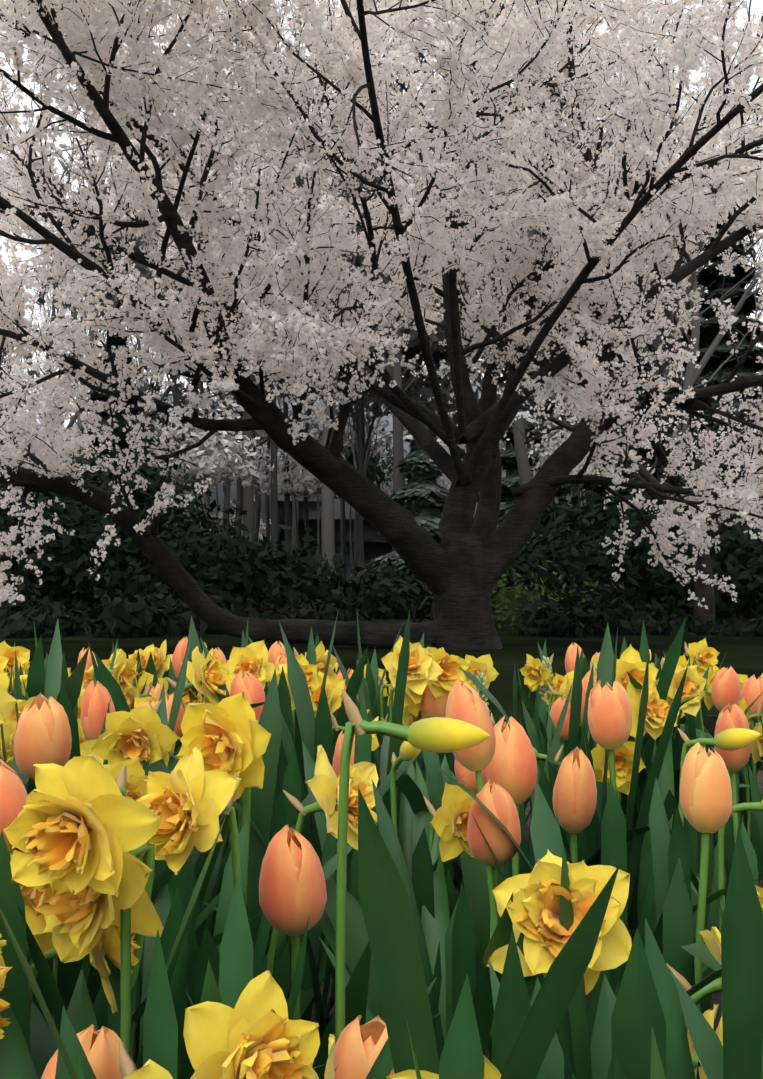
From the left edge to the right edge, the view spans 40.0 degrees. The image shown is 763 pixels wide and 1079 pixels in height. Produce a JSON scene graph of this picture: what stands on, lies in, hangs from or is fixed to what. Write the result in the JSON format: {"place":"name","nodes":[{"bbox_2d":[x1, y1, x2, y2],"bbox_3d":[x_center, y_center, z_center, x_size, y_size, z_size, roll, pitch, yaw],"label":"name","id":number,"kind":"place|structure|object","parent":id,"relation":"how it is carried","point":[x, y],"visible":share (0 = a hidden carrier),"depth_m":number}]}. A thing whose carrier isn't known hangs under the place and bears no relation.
{"place":"outdoors","nodes":[
{"label":"outdoors","id":0,"kind":"place"},
{"bbox_2d":[0,1,241,453],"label":"bare tree","id":1,"kind":"object","parent":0,"point":[115,302],"depth_m":37.97},
{"bbox_2d":[147,412,505,502],"bbox_3d":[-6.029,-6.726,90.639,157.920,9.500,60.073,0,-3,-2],"label":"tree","id":2,"kind":"object","parent":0,"point":[371,470],"visible":0.04,"depth_m":103.95},
{"bbox_2d":[0,0,762,604],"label":"background trees","id":3,"kind":"object","parent":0,"point":[218,462],"visible":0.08,"depth_m":51.19},
{"bbox_2d":[0,618,762,770],"bbox_3d":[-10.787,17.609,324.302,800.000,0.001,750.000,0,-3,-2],"label":"ground","id":4,"kind":"structure","parent":0,"point":[744,655],"depth_m":11.68},
{"bbox_2d":[161,0,436,555],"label":"bare tree","id":5,"kind":"object","parent":4,"relation":"on","point":[248,503],"depth_m":45.70},
{"bbox_2d":[219,0,446,598],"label":"bare tree","id":6,"kind":"object","parent":4,"relation":"on","point":[327,527],"depth_m":33.77},
{"bbox_2d":[12,382,677,594],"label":"fence","id":7,"kind":"object","parent":4,"relation":"on","point":[375,546],"depth_m":129.36},
{"bbox_2d":[189,0,549,575],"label":"bare tree","id":8,"kind":"object","parent":4,"relation":"on","point":[395,373],"depth_m":42.02},
{"bbox_2d":[0,0,762,649],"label":"cherry tree","id":9,"kind":"object","parent":4,"relation":"on","point":[460,568],"depth_m":11.38},
{"bbox_2d":[0,0,762,608],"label":"blossoms","id":10,"kind":"object","parent":9,"relation":"attached to","point":[248,108],"visible":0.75,"depth_m":9.97},
{"bbox_2d":[0,202,762,638],"bbox_3d":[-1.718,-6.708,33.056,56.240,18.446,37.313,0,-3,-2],"label":"hedge","id":11,"kind":"object","parent":4,"relation":"on","point":[236,582],"visible":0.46,"depth_m":22.61},
{"bbox_2d":[0,50,762,580],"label":"bare trees","id":12,"kind":"object","parent":4,"relation":"on","point":[366,444],"visible":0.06,"depth_m":63.29},
{"bbox_2d":[287,771,762,1061],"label":"flower bed soil","id":13,"kind":"structure","parent":4,"relation":"on","point":[716,998],"depth_m":1.59},
{"bbox_2d":[0,610,762,1078],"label":"leaves","id":14,"kind":"object","parent":13,"relation":"on","point":[430,988],"depth_m":0.92},
{"bbox_2d":[0,635,762,1078],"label":"flowers","id":15,"kind":"object","parent":14,"relation":"attached to","point":[76,829],"visible":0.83,"depth_m":0.97},
{"bbox_2d":[432,1,747,564],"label":"bare tree","id":16,"kind":"object","parent":4,"relation":"on","point":[523,464],"depth_m":36.23},
{"bbox_2d":[432,326,762,627],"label":"cherry tree","id":17,"kind":"object","parent":4,"relation":"on","point":[703,590],"depth_m":19.04},
{"bbox_2d":[403,322,762,508],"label":"background blossoms","id":18,"kind":"object","parent":17,"relation":"attached to","point":[697,424],"visible":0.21,"depth_m":18.90},
{"bbox_2d":[0,0,762,430],"label":"sky","id":19,"kind":"structure","parent":0,"point":[25,254]},
{"bbox_2d":[578,0,762,455],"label":"bare tree","id":20,"kind":"object","parent":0,"point":[692,373],"depth_m":40.67}
]}

